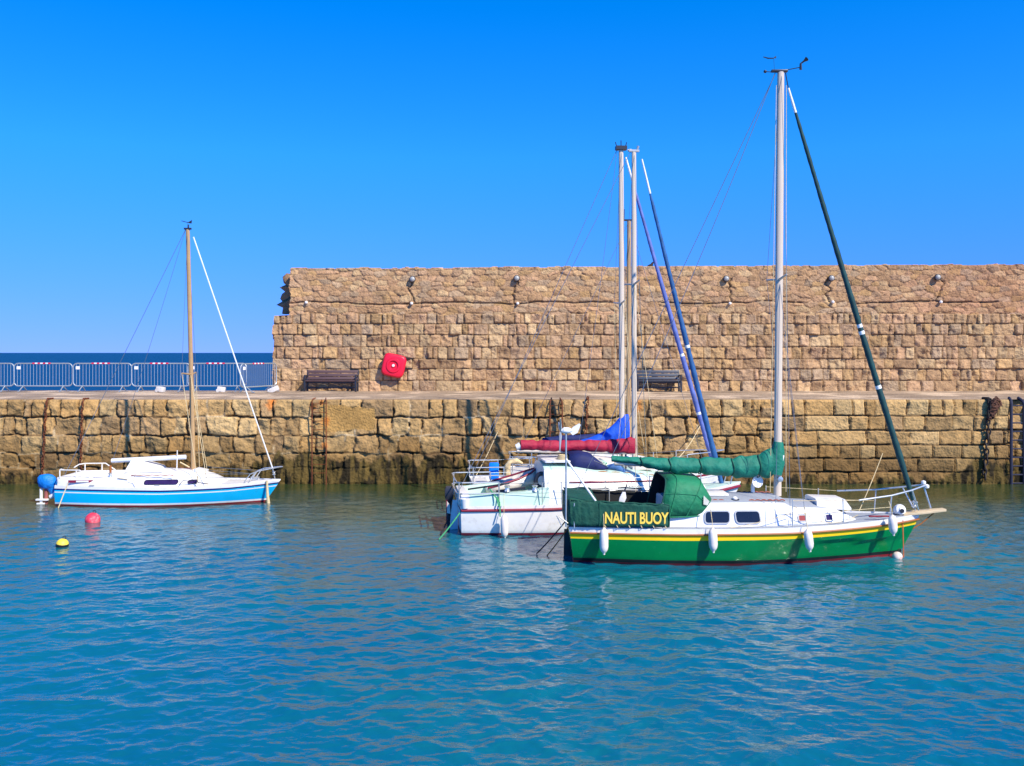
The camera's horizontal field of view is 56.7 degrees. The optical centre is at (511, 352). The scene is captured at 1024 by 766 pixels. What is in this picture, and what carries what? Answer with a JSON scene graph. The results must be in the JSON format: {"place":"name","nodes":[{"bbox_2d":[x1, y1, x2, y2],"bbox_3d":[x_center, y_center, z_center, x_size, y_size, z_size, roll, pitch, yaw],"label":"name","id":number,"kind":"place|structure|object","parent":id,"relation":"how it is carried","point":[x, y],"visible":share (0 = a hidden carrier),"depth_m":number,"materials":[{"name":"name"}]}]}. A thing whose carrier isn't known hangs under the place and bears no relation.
{"place":"outdoors","nodes":[
{"label":"outdoors","id":0,"kind":"place"},
{"bbox_2d":[0,353,272,390],"bbox_3d":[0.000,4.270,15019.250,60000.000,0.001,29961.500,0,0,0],"label":"sea","id":1,"kind":"structure","parent":0,"point":[257,374],"depth_m":226.94,"materials":[{"name":"blue liquid"}]},
{"bbox_2d":[0,482,1023,765],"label":"harbour water","id":2,"kind":"structure","parent":0,"point":[336,624],"depth_m":13.95,"materials":[{"name":"blue liquid"}]},
{"bbox_2d":[56,536,68,547],"bbox_3d":[-9.911,4.199,20.896,0.269,0.332,0.268,0,0,0],"label":"mooring buoy","id":3,"kind":"object","parent":2,"relation":"on","point":[62,543],"visible":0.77,"depth_m":20.80,"materials":[{"name":"yellow plastic"}]},
{"bbox_2d":[85,510,100,522],"bbox_3d":[-10.567,4.184,23.894,0.369,0.433,0.368,0,0,0],"label":"mooring buoy","id":4,"kind":"object","parent":2,"relation":"on","point":[93,517],"visible":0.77,"depth_m":23.77,"materials":[{"name":"plastic"}]},
{"bbox_2d":[36,220,282,506],"bbox_3d":[-10.008,0.431,27.200,6.873,8.478,2.100,0,0,0],"label":"sailing boat","id":5,"kind":"object","parent":2,"relation":"on","point":[143,482],"visible":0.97,"depth_m":26.59,"materials":[{"name":"plastic"}]},
{"bbox_2d":[266,481,269,502],"bbox_3d":[-6.920,3.998,26.908,0.136,0.731,0.092,0,0,23],"label":"mooring rope","id":6,"kind":"object","parent":5,"relation":"attached to","point":[267,495],"visible":0.79,"depth_m":26.89,"materials":[{"name":"beige fabric"}]},
{"bbox_2d":[445,146,740,535],"bbox_3d":[2.097,-0.238,23.450,7.432,9.817,2.480,0,0,-8],"label":"sailing boat","id":7,"kind":"object","parent":2,"relation":"on","point":[532,510],"visible":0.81,"depth_m":22.86,"materials":[{"name":"white plastic"}]},
{"bbox_2d":[440,516,449,534],"bbox_3d":[-1.594,4.127,22.637,0.035,0.304,0.896,0,0,9],"label":"mooring rope","id":8,"kind":"object","parent":7,"relation":"attached to","point":[445,525],"visible":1,"depth_m":22.61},
{"bbox_2d":[446,500,450,520],"bbox_3d":[-1.554,3.880,23.153,0.116,0.570,0.021,0,0,15],"label":"pennant","id":9,"kind":"object","parent":7,"relation":"attached to","point":[448,507],"visible":0.82,"depth_m":23.15,"materials":[{"name":"blue fabric"}]},
{"bbox_2d":[439,511,460,539],"bbox_3d":[-1.417,3.963,21.856,0.028,0.609,0.730,0,0,44],"label":"mooring rope","id":10,"kind":"object","parent":7,"relation":"attached to","point":[450,525],"visible":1,"depth_m":21.84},
{"bbox_2d":[460,498,469,508],"bbox_3d":[-1.093,3.510,22.072,0.240,0.220,0.240,0,0,-7],"label":"bucket","id":11,"kind":"object","parent":7,"relation":"on","point":[465,503],"visible":1,"depth_m":21.99,"materials":[{"name":"white plastic"}]},
{"bbox_2d":[489,488,500,516],"bbox_3d":[-0.361,3.486,22.125,0.150,0.619,0.491,0,0,-31],"label":"mooring rope","id":12,"kind":"object","parent":7,"relation":"attached to","point":[497,499],"visible":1,"depth_m":22.00,"materials":[{"name":"green fabric"}]},
{"bbox_2d":[501,515,507,537],"bbox_3d":[-0.197,3.787,21.913,0.180,1.001,0.276,0,0,-28],"label":"fender","id":13,"kind":"object","parent":12,"relation":"hanging from","point":[504,526],"visible":1,"depth_m":21.80,"materials":[{"name":"white plastic"}]},
{"bbox_2d":[485,467,535,492],"bbox_3d":[0.021,3.242,23.815,1.410,0.476,0.892,-12,2,-10],"label":"dinghy","id":14,"kind":"object","parent":7,"relation":"on","point":[515,480],"visible":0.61,"depth_m":23.61,"materials":[{"name":"white rubber"}]},
{"bbox_2d":[533,471,542,487],"bbox_3d":[0.716,3.067,22.713,0.408,0.440,0.110,0,0,0],"label":"tyre","id":15,"kind":"object","parent":7,"relation":"hanging from","point":[537,476],"visible":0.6,"depth_m":22.67,"materials":[{"name":"rubber"}]},
{"bbox_2d":[607,464,625,471],"bbox_3d":[2.553,2.840,23.019,0.495,0.314,0.158,0,0,1],"label":"blue cloth","id":16,"kind":"object","parent":7,"relation":"on","point":[617,468],"visible":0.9,"depth_m":22.96,"materials":[{"name":"blue fabric"}]},
{"bbox_2d":[467,142,723,484],"bbox_3d":[2.356,-0.567,25.863,7.074,10.475,2.200,0,0,-6],"label":"sailing boat","id":17,"kind":"object","parent":2,"relation":"on","point":[612,432],"visible":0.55,"depth_m":25.89,"materials":[{"name":"white plastic"}]},
{"bbox_2d":[489,462,498,479],"bbox_3d":[-0.472,3.108,24.862,0.260,0.460,0.120,0,0,0],"label":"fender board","id":18,"kind":"object","parent":17,"relation":"attached to","point":[493,464],"visible":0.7,"depth_m":24.80,"materials":[{"name":"blue plastic"}]},
{"bbox_2d":[504,458,522,475],"bbox_3d":[0.038,3.014,24.865,0.502,0.495,0.178,0,0,-6],"label":"lifebuoy","id":19,"kind":"object","parent":17,"relation":"attached to","point":[507,465],"visible":0.88,"depth_m":24.81,"materials":[{"name":"beige plastic"}]},
{"bbox_2d":[508,209,701,473],"bbox_3d":[3.221,0.187,28.372,6.636,8.966,2.100,0,0,-3],"label":"sailing boat","id":20,"kind":"object","parent":2,"relation":"on","point":[515,469],"visible":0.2,"depth_m":28.34,"materials":[{"name":"white metal"}]},
{"bbox_2d":[556,56,945,565],"bbox_3d":[5.006,-0.795,19.972,8.228,10.930,2.360,0,0,0],"label":"sailing boat","id":21,"kind":"object","parent":2,"relation":"on","point":[665,518],"visible":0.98,"depth_m":19.34,"materials":[{"name":"green plastic"}]},
{"bbox_2d":[536,521,564,553],"bbox_3d":[0.812,3.839,19.700,0.027,0.866,1.004,0,0,-36],"label":"mooring rope","id":22,"kind":"object","parent":21,"relation":"attached to","point":[550,538],"visible":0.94,"depth_m":19.70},
{"bbox_2d":[547,526,568,555],"bbox_3d":[0.951,3.910,19.675,0.024,0.735,0.712,0,0,-38],"label":"mooring rope","id":23,"kind":"object","parent":21,"relation":"attached to","point":[558,541],"visible":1,"depth_m":19.65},
{"bbox_2d":[600,514,607,554],"bbox_3d":[1.834,3.601,18.883,0.176,0.841,0.182,0,0,43],"label":"fender","id":24,"kind":"object","parent":21,"relation":"hanging from","point":[603,540],"visible":1,"depth_m":18.81,"materials":[{"name":"white plastic"}]},
{"bbox_2d":[619,483,627,501],"bbox_3d":[2.214,3.200,19.483,0.322,1.021,0.114,0,0,10],"label":"fender","id":25,"kind":"object","parent":21,"relation":"in","point":[622,498],"visible":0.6,"depth_m":19.43,"materials":[{"name":"plastic"}]},
{"bbox_2d":[708,506,717,552],"bbox_3d":[3.947,3.496,18.821,0.179,0.922,0.331,0,0,-22],"label":"fender","id":26,"kind":"object","parent":21,"relation":"hanging from","point":[712,539],"visible":1,"depth_m":18.69,"materials":[{"name":"white plastic"}]},
{"bbox_2d":[804,506,813,551],"bbox_3d":[5.909,3.520,18.875,0.191,0.878,0.254,0,0,21],"label":"fender","id":27,"kind":"object","parent":21,"relation":"hanging from","point":[808,541],"visible":1,"depth_m":18.78,"materials":[{"name":"white plastic"}]},
{"bbox_2d":[888,502,897,535],"bbox_3d":[7.785,3.393,19.375,0.180,0.682,0.254,0,0,23],"label":"fender","id":28,"kind":"object","parent":21,"relation":"hanging from","point":[892,524],"visible":1,"depth_m":19.28,"materials":[{"name":"white plastic"}]},
{"bbox_2d":[902,523,903,556],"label":"mooring rope","id":29,"kind":"object","parent":21,"relation":"attached to","point":[903,538],"visible":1,"depth_m":19.69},
{"bbox_2d":[892,549,902,558],"bbox_3d":[8.003,4.208,19.697,0.209,0.272,0.209,0,0,0],"label":"mooring buoy","id":30,"kind":"object","parent":2,"relation":"on","point":[897,555],"visible":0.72,"depth_m":19.63,"materials":[{"name":"plastic"}]},
{"bbox_2d":[0,398,1023,484],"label":"quay wall","id":31,"kind":"structure","parent":0,"point":[440,441],"depth_m":30.80,"materials":[{"name":"stone"}]},
{"bbox_2d":[40,398,53,474],"bbox_3d":[-15.148,2.736,30.896,0.238,2.542,0.510,0,0,0],"label":"iron chain","id":32,"kind":"object","parent":31,"relation":"attached to","point":[46,403],"visible":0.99,"depth_m":30.68,"materials":[{"name":"brown metal"}]},
{"bbox_2d":[79,398,88,470],"bbox_3d":[-13.935,2.643,30.896,0.156,2.357,0.510,0,0,0],"label":"iron chain","id":33,"kind":"object","parent":31,"relation":"attached to","point":[82,403],"visible":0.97,"depth_m":30.68,"materials":[{"name":"brown metal"}]},
{"bbox_2d":[311,398,326,484],"bbox_3d":[-6.243,2.878,30.798,0.498,2.834,0.273,0,0,0],"label":"quay ladder","id":34,"kind":"object","parent":31,"relation":"attached to","point":[312,429],"visible":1,"depth_m":30.67,"materials":[{"name":"metal"}]},
{"bbox_2d":[476,431,497,474],"bbox_3d":[-0.725,2.961,28.332,0.023,0.841,4.869,0,0,6],"label":"mooring rope","id":35,"kind":"object","parent":31,"relation":"attached to","point":[488,452],"visible":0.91,"depth_m":28.43,"materials":[{"name":"beige fabric"}]},
{"bbox_2d":[549,397,562,453],"bbox_3d":[1.427,2.877,30.798,0.447,2.837,0.284,0,0,0],"label":"quay ladder","id":36,"kind":"object","parent":31,"relation":"attached to","point":[550,414],"visible":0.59,"depth_m":30.67,"materials":[{"name":"metal"}]},
{"bbox_2d":[584,396,588,433],"bbox_3d":[2.409,2.135,30.895,0.186,1.461,0.512,0,0,0],"label":"iron chain","id":37,"kind":"object","parent":31,"relation":"attached to","point":[587,398],"visible":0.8,"depth_m":30.67,"materials":[{"name":"brown metal"}]},
{"bbox_2d":[679,426,699,456],"bbox_3d":[5.184,2.773,28.683,0.024,1.019,4.573,0,0,25],"label":"mooring rope","id":38,"kind":"object","parent":31,"relation":"attached to","point":[691,441],"visible":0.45,"depth_m":29.57,"materials":[{"name":"beige fabric"}]},
{"bbox_2d":[982,397,991,480],"bbox_3d":[15.385,2.791,30.876,0.350,2.706,0.551,0,0,0],"label":"iron chain","id":39,"kind":"object","parent":31,"relation":"attached to","point":[988,399],"visible":1,"depth_m":30.66,"materials":[{"name":"black metal"}]},
{"bbox_2d":[987,396,1001,420],"bbox_3d":[15.604,1.803,30.654,0.490,0.817,0.225,0,0,0],"label":"rope bundle","id":40,"kind":"object","parent":39,"relation":"attached to","point":[997,402],"visible":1,"depth_m":30.60,"materials":[{"name":"brown fabric"}]},
{"bbox_2d":[1008,397,1023,483],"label":"quay ladder","id":41,"kind":"object","parent":31,"relation":"attached to","point":[1011,436],"visible":0.97,"depth_m":30.75,"materials":[{"name":"brown metal"}]},
{"bbox_2d":[0,390,1023,398],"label":"quay pavement","id":42,"kind":"structure","parent":0,"point":[111,394],"depth_m":34.42,"materials":[{"name":"beige concrete"}]},
{"bbox_2d":[0,363,14,391],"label":"crowd barrier","id":43,"kind":"object","parent":42,"relation":"on","point":[5,386],"visible":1,"depth_m":36.99,"materials":[{"name":"silver metal"}]},
{"bbox_2d":[14,363,72,391],"bbox_3d":[-18.315,0.956,37.008,2.327,1.128,0.691,0,0,0],"label":"crowd barrier","id":44,"kind":"object","parent":42,"relation":"on","point":[33,385],"visible":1,"depth_m":37.03,"materials":[{"name":"silver metal"}]},
{"bbox_2d":[72,363,131,391],"bbox_3d":[-15.983,0.956,36.966,2.327,1.128,0.691,0,0,0],"label":"crowd barrier","id":45,"kind":"object","parent":42,"relation":"on","point":[102,385],"visible":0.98,"depth_m":36.99,"materials":[{"name":"silver metal"}]},
{"bbox_2d":[131,363,188,391],"bbox_3d":[-13.690,0.956,36.934,2.327,1.128,0.691,0,0,0],"label":"crowd barrier","id":46,"kind":"object","parent":42,"relation":"on","point":[154,385],"visible":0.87,"depth_m":36.96,"materials":[{"name":"silver metal"}]},
{"bbox_2d":[155,386,165,391],"bbox_3d":[-13.537,1.410,36.503,0.332,0.220,0.240,0,0,12],"label":"concrete block","id":47,"kind":"object","parent":42,"relation":"on","point":[160,389],"depth_m":36.40,"materials":[{"name":"white concrete"}]},
{"bbox_2d":[187,363,246,391],"bbox_3d":[-11.506,0.956,36.979,2.327,1.128,0.691,0,0,-1],"label":"crowd barrier","id":48,"kind":"object","parent":42,"relation":"on","point":[233,385],"visible":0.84,"depth_m":37.00,"materials":[{"name":"silver metal"}]},
{"bbox_2d":[216,386,225,391],"bbox_3d":[-11.202,1.410,36.498,0.351,0.222,0.240,0,0,-9],"label":"concrete block","id":49,"kind":"object","parent":42,"relation":"on","point":[220,389],"depth_m":36.38,"materials":[{"name":"white concrete"}]},
{"bbox_2d":[239,363,279,392],"bbox_3d":[-9.718,0.956,36.528,0.691,1.128,2.327,0,0,21],"label":"crowd barrier","id":50,"kind":"object","parent":42,"relation":"on","point":[248,387],"visible":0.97,"depth_m":37.13,"materials":[{"name":"silver metal"}]},
{"bbox_2d":[267,385,278,391],"bbox_3d":[-9.178,1.410,36.498,0.434,0.308,0.240,0,0,-6],"label":"concrete block","id":51,"kind":"object","parent":42,"relation":"on","point":[274,388],"depth_m":36.38,"materials":[{"name":"white concrete"}]},
{"bbox_2d":[304,370,358,391],"bbox_3d":[-7.096,1.115,37.305,2.059,0.850,0.681,0,0,0],"label":"bench","id":52,"kind":"object","parent":42,"relation":"on","point":[355,379],"visible":0.95,"depth_m":37.48,"materials":[{"name":"wood"}]},
{"bbox_2d":[272,263,1023,390],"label":"harbour wall","id":53,"kind":"structure","parent":42,"relation":"on","point":[463,329],"depth_m":37.82,"materials":[{"name":"stone"}]},
{"bbox_2d":[381,353,412,377],"bbox_3d":[-4.571,0.507,37.595,1.229,0.998,0.340,0,0,0],"label":"life ring cabinet","id":54,"kind":"object","parent":53,"relation":"attached to","point":[393,365],"visible":1,"depth_m":37.47,"materials":[{"name":"red plastic"}]},
{"bbox_2d":[409,276,415,281],"bbox_3d":[-3.958,-2.922,37.708,0.260,0.260,0.225,0,0,0],"label":"wall lamp","id":55,"kind":"object","parent":53,"relation":"attached to","point":[412,278],"visible":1,"depth_m":37.64,"materials":[{"name":"plastic"}]},
{"bbox_2d":[514,275,519,280],"bbox_3d":[0.189,-2.959,37.708,0.260,0.260,0.225,0,0,0],"label":"wall lamp","id":56,"kind":"object","parent":53,"relation":"attached to","point":[516,277],"visible":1,"depth_m":37.64,"materials":[{"name":"plastic"}]},
{"bbox_2d":[723,275,729,281],"bbox_3d":[8.520,-2.941,37.708,0.260,0.260,0.225,0,0,0],"label":"wall lamp","id":57,"kind":"object","parent":53,"relation":"attached to","point":[726,278],"visible":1,"depth_m":37.63,"materials":[{"name":"plastic"}]},
{"bbox_2d":[828,275,834,280],"bbox_3d":[12.705,-2.959,37.708,0.260,0.260,0.225,0,0,0],"label":"wall lamp","id":58,"kind":"object","parent":53,"relation":"attached to","point":[831,277],"visible":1,"depth_m":37.65,"materials":[{"name":"plastic"}]},
{"bbox_2d":[934,274,940,280],"bbox_3d":[16.927,-2.997,37.708,0.260,0.260,0.225,0,0,0],"label":"wall lamp","id":59,"kind":"object","parent":53,"relation":"attached to","point":[937,277],"visible":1,"depth_m":37.64,"materials":[{"name":"plastic"}]},
{"bbox_2d":[637,370,681,391],"bbox_3d":[5.755,1.115,37.305,1.761,0.850,0.681,0,0,0],"label":"bench","id":60,"kind":"object","parent":42,"relation":"on","point":[659,379],"visible":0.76,"depth_m":37.48,"materials":[{"name":"wood"}]},
{"bbox_2d":[0,0,1023,352],"label":"sky","id":61,"kind":"structure","parent":0,"point":[382,134],"materials":[{"name":"blue"}]}
]}

